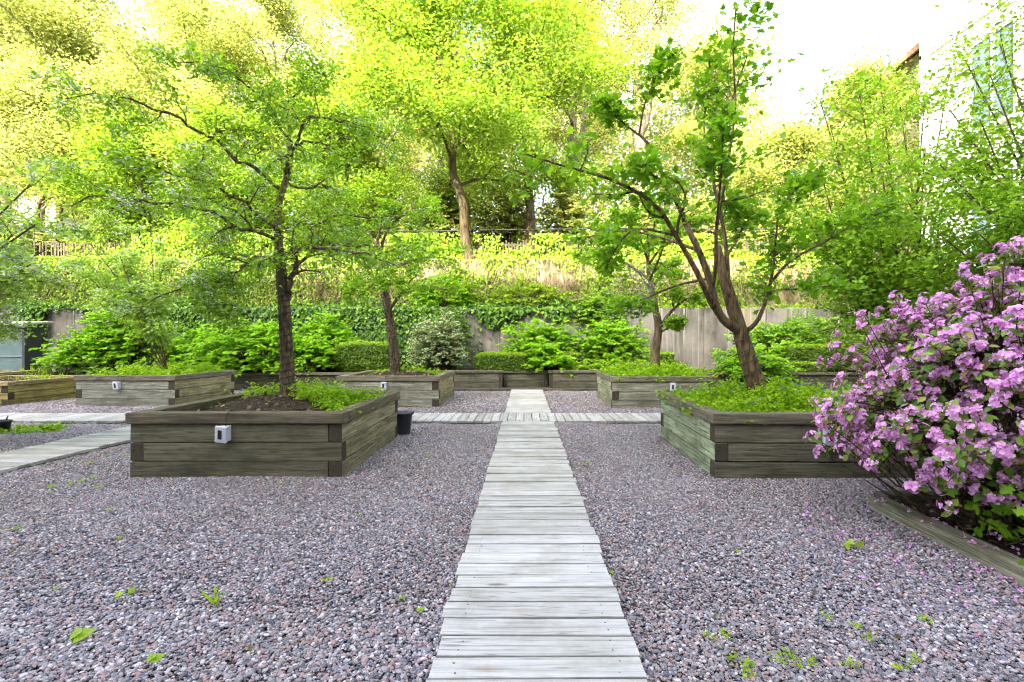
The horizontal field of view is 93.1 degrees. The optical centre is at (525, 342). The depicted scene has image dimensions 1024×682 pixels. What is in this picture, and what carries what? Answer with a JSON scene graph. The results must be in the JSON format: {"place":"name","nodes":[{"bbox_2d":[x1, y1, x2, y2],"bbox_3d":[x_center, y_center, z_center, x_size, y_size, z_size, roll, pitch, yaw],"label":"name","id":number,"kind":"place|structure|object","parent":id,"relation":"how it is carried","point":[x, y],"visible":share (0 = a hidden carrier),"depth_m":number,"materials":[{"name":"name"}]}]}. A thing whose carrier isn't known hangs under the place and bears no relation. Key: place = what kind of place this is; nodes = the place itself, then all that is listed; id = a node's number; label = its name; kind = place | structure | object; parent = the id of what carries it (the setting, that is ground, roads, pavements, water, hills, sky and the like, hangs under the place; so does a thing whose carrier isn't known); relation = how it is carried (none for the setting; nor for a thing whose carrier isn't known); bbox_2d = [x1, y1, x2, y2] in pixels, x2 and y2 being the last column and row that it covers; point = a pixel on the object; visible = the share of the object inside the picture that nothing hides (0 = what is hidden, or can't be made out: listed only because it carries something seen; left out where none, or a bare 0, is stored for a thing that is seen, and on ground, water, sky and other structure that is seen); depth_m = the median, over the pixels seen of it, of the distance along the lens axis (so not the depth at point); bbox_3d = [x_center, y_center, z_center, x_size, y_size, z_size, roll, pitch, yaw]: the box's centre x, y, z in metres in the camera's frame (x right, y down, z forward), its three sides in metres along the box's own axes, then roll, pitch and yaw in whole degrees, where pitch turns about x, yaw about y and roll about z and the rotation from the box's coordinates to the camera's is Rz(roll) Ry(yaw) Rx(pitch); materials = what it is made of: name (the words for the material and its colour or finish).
{"place":"outdoors","nodes":[
{"label":"outdoors","id":0,"kind":"place"},
{"bbox_2d":[0,426,130,473],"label":"side boardwalk path","id":1,"kind":"structure","parent":0,"point":[21,458],"depth_m":6.36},
{"bbox_2d":[20,369,461,374],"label":"bed soil","id":2,"kind":"structure","parent":0,"point":[55,373],"depth_m":16.14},
{"bbox_2d":[28,325,120,374],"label":"leafy shrub","id":3,"kind":"object","parent":2,"relation":"on","point":[66,353],"visible":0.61,"depth_m":15.97,"materials":[{"name":"green plant"}]},
{"bbox_2d":[63,356,146,374],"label":"leafy shrub","id":4,"kind":"object","parent":2,"relation":"on","point":[79,367],"visible":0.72,"depth_m":15.71,"materials":[{"name":"green plant"}]},
{"bbox_2d":[62,307,178,369],"bbox_3d":[-13.626,-0.094,16.571,3.304,2.345,2.693,0,0,-26],"label":"leafy shrub","id":5,"kind":"object","parent":2,"relation":"on","point":[126,351],"visible":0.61,"depth_m":15.99,"materials":[{"name":"green plant"}]},
{"bbox_2d":[151,320,243,366],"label":"leafy shrub","id":6,"kind":"object","parent":2,"relation":"on","point":[176,353],"visible":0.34,"depth_m":16.47,"materials":[{"name":"green plant"}]},
{"bbox_2d":[183,318,308,377],"bbox_3d":[-9.097,0.234,15.899,4.252,2.130,2.684,0,0,0],"label":"leafy shrub","id":7,"kind":"object","parent":2,"relation":"on","point":[227,352],"visible":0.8,"depth_m":15.36,"materials":[{"name":"green plant"}]},
{"bbox_2d":[293,328,340,372],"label":"leafy shrub","id":8,"kind":"object","parent":2,"relation":"on","point":[319,349],"visible":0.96,"depth_m":15.68,"materials":[{"name":"green plant"}]},
{"bbox_2d":[292,308,358,371],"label":"leafy shrub","id":9,"kind":"object","parent":2,"relation":"on","point":[342,333],"visible":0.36,"depth_m":16.93,"materials":[{"name":"green plant"}]},
{"bbox_2d":[333,340,400,371],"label":"clipped hedge","id":10,"kind":"object","parent":2,"relation":"on","point":[358,355],"visible":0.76,"depth_m":15.92,"materials":[{"name":"green plant"}]},
{"bbox_2d":[402,308,469,369],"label":"leafy shrub","id":11,"kind":"object","parent":2,"relation":"on","point":[437,355],"visible":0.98,"depth_m":15.92,"materials":[{"name":"green plant"}]},
{"bbox_2d":[423,305,475,369],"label":"leafy shrub","id":12,"kind":"object","parent":2,"relation":"on","point":[462,322],"visible":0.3,"depth_m":17.24,"materials":[{"name":"green plant"}]},
{"bbox_2d":[2,0,918,238],"label":"sky","id":13,"kind":"structure","parent":0,"point":[824,31],"materials":[{"name":"white"}]},
{"bbox_2d":[454,387,548,389],"bbox_3d":[0.150,1.420,15.050,8.900,0.019,1.100,0,0,0],"label":"dirt strip","id":14,"kind":"object","parent":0,"point":[528,388],"visible":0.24,"depth_m":15.06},
{"bbox_2d":[454,370,502,387],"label":"raised bed wall","id":15,"kind":"structure","parent":14,"relation":"on","point":[478,378],"depth_m":15.15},
{"bbox_2d":[503,370,547,386],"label":"raised bed wall","id":16,"kind":"structure","parent":14,"relation":"on","point":[516,378],"depth_m":15.55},
{"bbox_2d":[548,370,603,387],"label":"raised bed wall","id":17,"kind":"structure","parent":14,"relation":"on","point":[579,379],"depth_m":15.15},
{"bbox_2d":[0,413,1018,423],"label":"cross boardwalk path","id":18,"kind":"structure","parent":0,"point":[444,418],"depth_m":8.97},
{"bbox_2d":[0,389,1023,681],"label":"gravel court","id":19,"kind":"object","parent":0,"point":[424,427],"visible":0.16,"depth_m":3.36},
{"bbox_2d":[0,420,76,433],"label":"ground cover","id":20,"kind":"object","parent":19,"relation":"on","point":[50,427],"visible":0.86,"depth_m":7.84,"materials":[{"name":"green plant"}]},
{"bbox_2d":[0,375,78,405],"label":"planter box","id":21,"kind":"object","parent":19,"relation":"on","point":[27,391],"visible":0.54,"depth_m":11.82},
{"bbox_2d":[0,143,93,344],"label":"hawthorn tree","id":22,"kind":"object","parent":19,"relation":"on","point":[12,261],"visible":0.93,"depth_m":6.42,"materials":[{"name":"green plant"}]},
{"bbox_2d":[74,370,235,406],"bbox_3d":[-9.075,1.090,12.088,2.315,0.738,2.388,0,0,0],"label":"planter box","id":23,"kind":"object","parent":19,"relation":"on","point":[121,390],"visible":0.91,"depth_m":11.00,"materials":[{"name":"grey wood"}]},
{"bbox_2d":[125,391,399,478],"bbox_3d":[-3.074,1.089,6.237,2.314,0.737,2.386,0,0,0],"label":"planter box","id":24,"kind":"object","parent":19,"relation":"on","point":[187,439],"visible":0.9,"depth_m":5.15,"materials":[{"name":"brown wood"}]},
{"bbox_2d":[197,391,353,410],"bbox_3d":[-3.080,0.773,6.275,1.960,0.292,1.950,0,0,0],"label":"soil bed","id":25,"kind":"object","parent":24,"relation":"in","point":[265,401],"visible":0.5,"depth_m":5.79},
{"bbox_2d":[16,26,450,396],"bbox_3d":[-3.135,-1.471,6.295,4.403,4.329,4.444,0,0,0],"label":"hawthorn tree","id":26,"kind":"object","parent":25,"relation":"on","point":[199,279],"visible":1,"depth_m":5.67,"materials":[{"name":"green plant"}]},
{"bbox_2d":[224,375,389,412],"bbox_3d":[-3.092,0.747,6.317,2.470,0.666,2.296,0,0,0],"label":"ground cover","id":27,"kind":"object","parent":25,"relation":"on","point":[347,395],"visible":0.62,"depth_m":6.28,"materials":[{"name":"green plant"}]},
{"bbox_2d":[337,370,454,407],"bbox_3d":[-3.065,1.089,11.937,2.315,0.737,2.385,0,0,0],"label":"planter box","id":28,"kind":"object","parent":19,"relation":"on","point":[428,391],"visible":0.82,"depth_m":10.85,"materials":[{"name":"grey wood"}]},
{"bbox_2d":[363,369,435,375],"bbox_3d":[-3.061,0.766,11.979,1.958,0.279,1.967,0,0,0],"label":"soil bed","id":29,"kind":"object","parent":28,"relation":"in","point":[403,373],"visible":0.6,"depth_m":11.59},
{"bbox_2d":[283,190,471,371],"bbox_3d":[-3.463,-1.390,12.173,4.077,4.330,4.329,0,0,0],"label":"hawthorn tree","id":30,"kind":"object","parent":29,"relation":"on","point":[399,282],"visible":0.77,"depth_m":11.53,"materials":[{"name":"green plant"}]},
{"bbox_2d":[0,390,1023,681],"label":"gravel pebbles","id":31,"kind":"object","parent":19,"relation":"on","point":[66,652],"visible":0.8,"depth_m":3.04,"materials":[{"name":"gravel"}]},
{"bbox_2d":[596,371,716,407],"bbox_3d":[3.025,1.090,11.717,2.315,0.738,2.387,0,0,0],"label":"planter box","id":32,"kind":"object","parent":19,"relation":"on","point":[629,392],"visible":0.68,"depth_m":10.63,"materials":[{"name":"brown wood"}]},
{"bbox_3d":[3.025,0.785,11.757,1.950,0.238,1.954,0,0,0],"label":"soil bed","id":33,"kind":"object","parent":32,"relation":"in","visible":0},
{"bbox_2d":[569,186,732,366],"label":"tree","id":34,"kind":"object","parent":33,"relation":"on","point":[673,322],"visible":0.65,"depth_m":11.39,"materials":[{"name":"green plant"}]},
{"bbox_2d":[594,355,718,382],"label":"ground cover","id":35,"kind":"object","parent":33,"relation":"on","point":[630,369],"visible":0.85,"depth_m":11.18,"materials":[{"name":"green plant"}]},
{"bbox_2d":[659,391,931,479],"bbox_3d":[3.154,1.089,6.188,2.314,0.737,2.388,0,0,1],"label":"planter box","id":36,"kind":"object","parent":19,"relation":"on","point":[715,443],"visible":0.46,"depth_m":5.12,"materials":[{"name":"brown wood"}]},
{"bbox_2d":[744,34,1023,365],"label":"multi stem tree","id":37,"kind":"object","parent":19,"relation":"on","point":[887,279],"visible":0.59,"depth_m":9.72,"materials":[{"name":"green plant"}]},
{"bbox_2d":[756,491,1023,637],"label":"fallen petals","id":38,"kind":"object","parent":19,"relation":"on","point":[965,559],"visible":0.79,"depth_m":3.21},
{"bbox_2d":[868,497,1023,585],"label":"edging timber","id":39,"kind":"object","parent":19,"relation":"on","point":[1004,562],"visible":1,"depth_m":3.36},
{"bbox_2d":[872,0,1023,314],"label":"multi stem tree","id":40,"kind":"object","parent":19,"relation":"on","point":[1008,222],"visible":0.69,"depth_m":8.05,"materials":[{"name":"green plant"}]},
{"bbox_2d":[505,389,550,414],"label":"boardwalk path","id":41,"kind":"structure","parent":0,"point":[527,401],"depth_m":11.27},
{"bbox_2d":[426,421,647,681],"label":"boardwalk path","id":42,"kind":"structure","parent":0,"point":[534,596],"depth_m":2.73,"materials":[{"name":"wood"}]},
{"bbox_2d":[234,382,960,389],"bbox_3d":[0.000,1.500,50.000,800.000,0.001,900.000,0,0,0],"label":"ground","id":43,"kind":"structure","parent":0,"point":[502,386],"depth_m":15.56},
{"bbox_2d":[0,321,53,369],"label":"garden shed","id":44,"kind":"structure","parent":43,"relation":"on","point":[17,355],"depth_m":16.34,"materials":[{"name":"metal"}]},
{"bbox_2d":[232,372,356,388],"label":"raised bed wall","id":45,"kind":"structure","parent":43,"relation":"on","point":[262,378],"depth_m":15.30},
{"bbox_2d":[0,308,871,381],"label":"concrete wall","id":46,"kind":"structure","parent":43,"relation":"on","point":[698,339],"depth_m":18.51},
{"bbox_2d":[11,306,48,347],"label":"ivy","id":47,"kind":"object","parent":46,"relation":"attached to","point":[38,313],"visible":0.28,"depth_m":18.25,"materials":[{"name":"green plant"}]},
{"bbox_2d":[95,305,626,369],"bbox_3d":[-6.219,-0.120,18.342,20.127,2.589,0.483,0,0,0],"label":"ivy","id":48,"kind":"object","parent":46,"relation":"attached to","point":[404,316],"visible":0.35,"depth_m":18.31,"materials":[{"name":"green plant"}]},
{"bbox_2d":[700,372,862,388],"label":"raised bed wall","id":49,"kind":"structure","parent":43,"relation":"on","point":[827,378],"depth_m":15.30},
{"bbox_2d":[919,0,1023,269],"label":"white building","id":50,"kind":"structure","parent":43,"relation":"on","point":[939,25],"depth_m":20.11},
{"bbox_2d":[967,14,1021,132],"bbox_3d":[17.910,-10.125,18.675,0.240,3.710,2.150,0,0,0],"label":"window","id":51,"kind":"structure","parent":50,"relation":"in","point":[1008,24],"depth_m":18.51,"materials":[{"name":"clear glass"}]},
{"bbox_2d":[900,502,1023,558],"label":"bed soil","id":52,"kind":"structure","parent":0,"point":[1001,543],"depth_m":3.44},
{"bbox_2d":[803,235,1023,565],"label":"rhododendron bush","id":53,"kind":"object","parent":52,"relation":"on","point":[965,345],"visible":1,"depth_m":3.49,"materials":[{"name":"purple plant"}]},
{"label":"hillside","id":54,"kind":"structure","parent":0,"visible":0},
{"bbox_2d":[0,0,118,224],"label":"maple tree","id":55,"kind":"object","parent":54,"relation":"on","point":[17,47],"visible":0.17,"depth_m":23.64,"materials":[{"name":"green plant"}]},
{"bbox_2d":[0,36,136,255],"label":"maple tree","id":56,"kind":"object","parent":54,"relation":"on","point":[5,167],"visible":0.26,"depth_m":22.36,"materials":[{"name":"green plant"}]},
{"bbox_2d":[0,80,136,257],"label":"maple tree","id":57,"kind":"object","parent":54,"relation":"on","point":[34,133],"visible":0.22,"depth_m":22.64,"materials":[{"name":"green plant"}]},
{"bbox_2d":[0,0,184,221],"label":"maple tree","id":58,"kind":"object","parent":54,"relation":"on","point":[22,10],"visible":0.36,"depth_m":23.33,"materials":[{"name":"green plant"}]},
{"bbox_2d":[1,102,248,255],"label":"maple tree","id":59,"kind":"object","parent":54,"relation":"on","point":[111,170],"visible":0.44,"depth_m":21.47,"materials":[{"name":"green plant"}]},
{"bbox_2d":[67,0,254,236],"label":"maple tree","id":60,"kind":"object","parent":54,"relation":"on","point":[150,7],"visible":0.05,"depth_m":34.12,"materials":[{"name":"green plant"}]},
{"bbox_2d":[46,0,303,253],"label":"maple tree","id":61,"kind":"object","parent":54,"relation":"on","point":[179,15],"visible":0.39,"depth_m":22.35,"materials":[{"name":"green plant"}]},
{"bbox_2d":[127,82,318,254],"bbox_3d":[-13.737,-7.211,23.024,8.184,7.973,9.988,0,0,-35],"label":"maple tree","id":62,"kind":"object","parent":54,"relation":"on","point":[211,118],"visible":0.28,"depth_m":21.10,"materials":[{"name":"green plant"}]},
{"bbox_2d":[181,0,398,221],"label":"maple tree","id":63,"kind":"object","parent":54,"relation":"on","point":[270,15],"visible":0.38,"depth_m":25.08,"materials":[{"name":"green plant"}]},
{"bbox_2d":[224,0,425,257],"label":"maple tree","id":64,"kind":"object","parent":54,"relation":"on","point":[317,10],"visible":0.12,"depth_m":35.03,"materials":[{"name":"green plant"}]},
{"bbox_2d":[227,82,442,254],"bbox_3d":[-8.739,-7.467,22.672,9.782,8.112,7.472,0,0,-37],"label":"maple tree","id":65,"kind":"object","parent":54,"relation":"on","point":[384,183],"visible":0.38,"depth_m":21.77,"materials":[{"name":"green plant"}]},
{"bbox_2d":[293,0,489,237],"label":"maple tree","id":66,"kind":"object","parent":54,"relation":"on","point":[360,29],"visible":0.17,"depth_m":25.51,"materials":[{"name":"green plant"}]},
{"bbox_2d":[0,0,797,257],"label":"woods","id":67,"kind":"object","parent":54,"relation":"on","point":[624,153],"visible":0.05,"depth_m":41.66,"materials":[{"name":"plant"}]},
{"bbox_2d":[285,0,573,258],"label":"maple tree","id":68,"kind":"object","parent":54,"relation":"on","point":[387,83],"visible":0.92,"depth_m":19.57,"materials":[{"name":"green plant"}]},
{"bbox_2d":[357,10,523,232],"bbox_3d":[-5.540,-14.768,33.978,13.528,21.129,13.171,0,0,-29],"label":"maple tree","id":69,"kind":"object","parent":54,"relation":"on","point":[421,147],"visible":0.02,"depth_m":33.75,"materials":[{"name":"green plant"}]},
{"bbox_2d":[405,155,479,256],"bbox_3d":[-4.328,-6.374,24.446,3.935,5.678,3.860,0,0,-31],"label":"hillside bush","id":70,"kind":"object","parent":54,"relation":"on","point":[452,223],"visible":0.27,"depth_m":23.69,"materials":[{"name":"green plant"}]},
{"bbox_2d":[0,238,911,258],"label":"picket fence","id":71,"kind":"object","parent":54,"relation":"on","point":[479,245],"visible":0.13,"depth_m":21.79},
{"bbox_2d":[0,232,860,258],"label":"ivy","id":72,"kind":"object","parent":71,"relation":"attached to","point":[668,250],"visible":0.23,"depth_m":21.52,"materials":[{"name":"green plant"}]},
{"bbox_2d":[6,227,911,254],"bbox_3d":[-9.000,-4.311,22.200,58.002,1.903,0.152,0,0,0],"label":"pipe railing","id":73,"kind":"object","parent":54,"relation":"on","point":[435,230],"visible":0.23,"depth_m":22.19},
{"bbox_2d":[470,171,539,257],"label":"hillside bush","id":74,"kind":"object","parent":54,"relation":"on","point":[516,218],"visible":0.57,"depth_m":24.86,"materials":[{"name":"green plant"}]},
{"bbox_2d":[407,0,648,256],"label":"maple tree","id":75,"kind":"object","parent":54,"relation":"on","point":[515,38],"visible":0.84,"depth_m":20.91,"materials":[{"name":"green plant"}]},
{"bbox_2d":[535,182,602,255],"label":"hillside bush","id":76,"kind":"object","parent":54,"relation":"on","point":[574,210],"visible":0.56,"depth_m":24.31,"materials":[{"name":"green plant"}]},
{"bbox_2d":[511,0,631,187],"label":"maple tree","id":77,"kind":"object","parent":54,"relation":"on","point":[599,169],"visible":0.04,"depth_m":37.90,"materials":[{"name":"green plant"}]},
{"bbox_2d":[503,0,685,227],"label":"maple tree","id":78,"kind":"object","parent":54,"relation":"on","point":[573,124],"visible":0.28,"depth_m":27.48,"materials":[{"name":"green plant"}]},
{"bbox_2d":[584,186,669,256],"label":"hillside bush","id":79,"kind":"object","parent":54,"relation":"on","point":[645,222],"visible":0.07,"depth_m":24.05,"materials":[{"name":"green plant"}]},
{"bbox_2d":[561,0,762,232],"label":"maple tree","id":80,"kind":"object","parent":54,"relation":"on","point":[660,17],"visible":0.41,"depth_m":29.56,"materials":[{"name":"green plant"}]},
{"bbox_2d":[667,185,733,253],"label":"hillside bush","id":81,"kind":"object","parent":54,"relation":"on","point":[697,210],"visible":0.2,"depth_m":24.49,"materials":[{"name":"green plant"}]},
{"bbox_2d":[629,20,797,238],"bbox_3d":[12.087,-11.816,30.929,9.963,15.722,9.651,0,0,0],"label":"maple tree","id":82,"kind":"object","parent":54,"relation":"on","point":[676,134],"visible":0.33,"depth_m":30.32,"materials":[{"name":"green plant"}]},
{"bbox_2d":[738,181,836,255],"bbox_3d":[12.708,-5.638,23.564,4.883,4.150,3.635,0,0,0],"label":"hillside bush","id":83,"kind":"object","parent":54,"relation":"on","point":[762,235],"visible":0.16,"depth_m":23.11,"materials":[{"name":"green plant"}]},
{"bbox_2d":[708,101,900,257],"bbox_3d":[14.157,-7.976,25.984,8.673,9.298,8.616,0,0,19],"label":"maple tree","id":84,"kind":"object","parent":54,"relation":"on","point":[766,172],"visible":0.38,"depth_m":24.95,"materials":[{"name":"green plant"}]},
{"bbox_2d":[763,35,940,240],"bbox_3d":[17.840,-9.189,24.256,8.536,11.352,9.463,0,0,-40],"label":"maple tree","id":85,"kind":"object","parent":54,"relation":"on","point":[867,64],"visible":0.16,"depth_m":24.24,"materials":[{"name":"green plant"}]},
{"bbox_2d":[803,42,918,258],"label":"brick roofed house","id":86,"kind":"structure","parent":54,"relation":"on","point":[911,53],"depth_m":24.31,"materials":[{"name":"red"}]},
{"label":"bed soil","id":87,"kind":"object","parent":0,"visible":0},
{"bbox_2d":[473,350,528,374],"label":"clipped hedge","id":88,"kind":"object","parent":87,"relation":"on","point":[514,361],"visible":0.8,"depth_m":15.52,"materials":[{"name":"green plant"}]},
{"bbox_2d":[496,318,588,369],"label":"leafy shrub","id":89,"kind":"object","parent":87,"relation":"on","point":[547,332],"visible":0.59,"depth_m":16.59,"materials":[{"name":"green plant"}]},
{"bbox_2d":[522,342,577,376],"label":"leafy shrub","id":90,"kind":"object","parent":87,"relation":"on","point":[552,357],"visible":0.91,"depth_m":15.50,"materials":[{"name":"green plant"}]},
{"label":"terrace","id":91,"kind":"structure","parent":0,"visible":0},
{"bbox_2d":[0,294,631,312],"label":"ivy","id":92,"kind":"object","parent":91,"relation":"on","point":[54,304],"visible":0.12,"depth_m":18.67,"materials":[{"name":"green plant"}]},
{"bbox_2d":[10,259,873,307],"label":"wall","id":93,"kind":"structure","parent":91,"relation":"on","point":[538,268],"depth_m":20.71,"materials":[{"name":"concrete"}]},
{"bbox_2d":[1,255,832,307],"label":"ivy","id":94,"kind":"object","parent":93,"relation":"attached to","point":[296,298],"visible":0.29,"depth_m":20.51,"materials":[{"name":"green plant"}]},
{"bbox_2d":[3,255,845,307],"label":"dry vines","id":95,"kind":"object","parent":93,"relation":"hanging from","point":[515,279],"visible":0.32,"depth_m":20.47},
{"bbox_2d":[404,270,486,307],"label":"leafy shrub","id":96,"kind":"object","parent":91,"relation":"on","point":[427,298],"visible":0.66,"depth_m":19.19,"materials":[{"name":"green plant"}]},
{"bbox_2d":[469,274,584,307],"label":"leafy shrub","id":97,"kind":"object","parent":91,"relation":"on","point":[550,293],"visible":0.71,"depth_m":19.16,"materials":[{"name":"green plant"}]},
{"bbox_2d":[570,282,625,331],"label":"leafy shrub","id":98,"kind":"object","parent":91,"relation":"on","point":[597,297],"visible":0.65,"depth_m":18.31,"materials":[{"name":"green plant"}]},
{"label":"bed soil","id":99,"kind":"object","parent":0,"visible":0},
{"bbox_2d":[573,315,650,365],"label":"leafy shrub","id":100,"kind":"object","parent":99,"relation":"on","point":[613,338],"visible":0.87,"depth_m":16.61,"materials":[{"name":"green plant"}]},
{"bbox_2d":[711,343,805,383],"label":"leafy shrub","id":101,"kind":"object","parent":99,"relation":"on","point":[768,361],"visible":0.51,"depth_m":15.02,"materials":[{"name":"green plant"}]},
{"bbox_2d":[710,303,856,369],"bbox_3d":[9.227,-0.174,17.172,5.410,2.509,3.000,0,0,0],"label":"leafy shrub","id":102,"kind":"object","parent":99,"relation":"on","point":[768,339],"visible":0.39,"depth_m":16.94,"materials":[{"name":"green plant"}]},
{"bbox_2d":[773,343,850,371],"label":"clipped hedge","id":103,"kind":"object","parent":99,"relation":"on","point":[810,352],"visible":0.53,"depth_m":15.78,"materials":[{"name":"green plant"}]},
{"bbox_3d":[3.154,0.784,6.225,2.000,0.271,2.000,0,0,0],"label":"soil bed","id":104,"kind":"object","parent":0,"visible":0},
{"bbox_2d":[502,0,930,394],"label":"leaning tree","id":105,"kind":"object","parent":104,"relation":"on","point":[736,204],"visible":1,"depth_m":6.04,"materials":[{"name":"green plant"}]},
{"bbox_2d":[655,372,892,425],"bbox_3d":[3.161,0.740,6.244,2.504,0.693,2.494,0,0,0],"label":"ground cover","id":106,"kind":"object","parent":104,"relation":"on","point":[731,396],"visible":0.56,"depth_m":5.85,"materials":[{"name":"green plant"}]},
{"bbox_3d":[-9.075,0.798,12.125,1.950,0.213,1.950,0,0,0],"label":"soil bed","id":107,"kind":"object","parent":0,"visible":0},
{"bbox_2d":[54,206,187,368],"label":"hawthorn tree","id":108,"kind":"object","parent":107,"relation":"on","point":[156,324],"visible":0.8,"depth_m":11.74,"materials":[{"name":"green plant"}]},
{"bbox_2d":[85,357,222,378],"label":"ground cover","id":109,"kind":"object","parent":107,"relation":"on","point":[172,369],"visible":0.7,"depth_m":11.56,"materials":[{"name":"green plant"}]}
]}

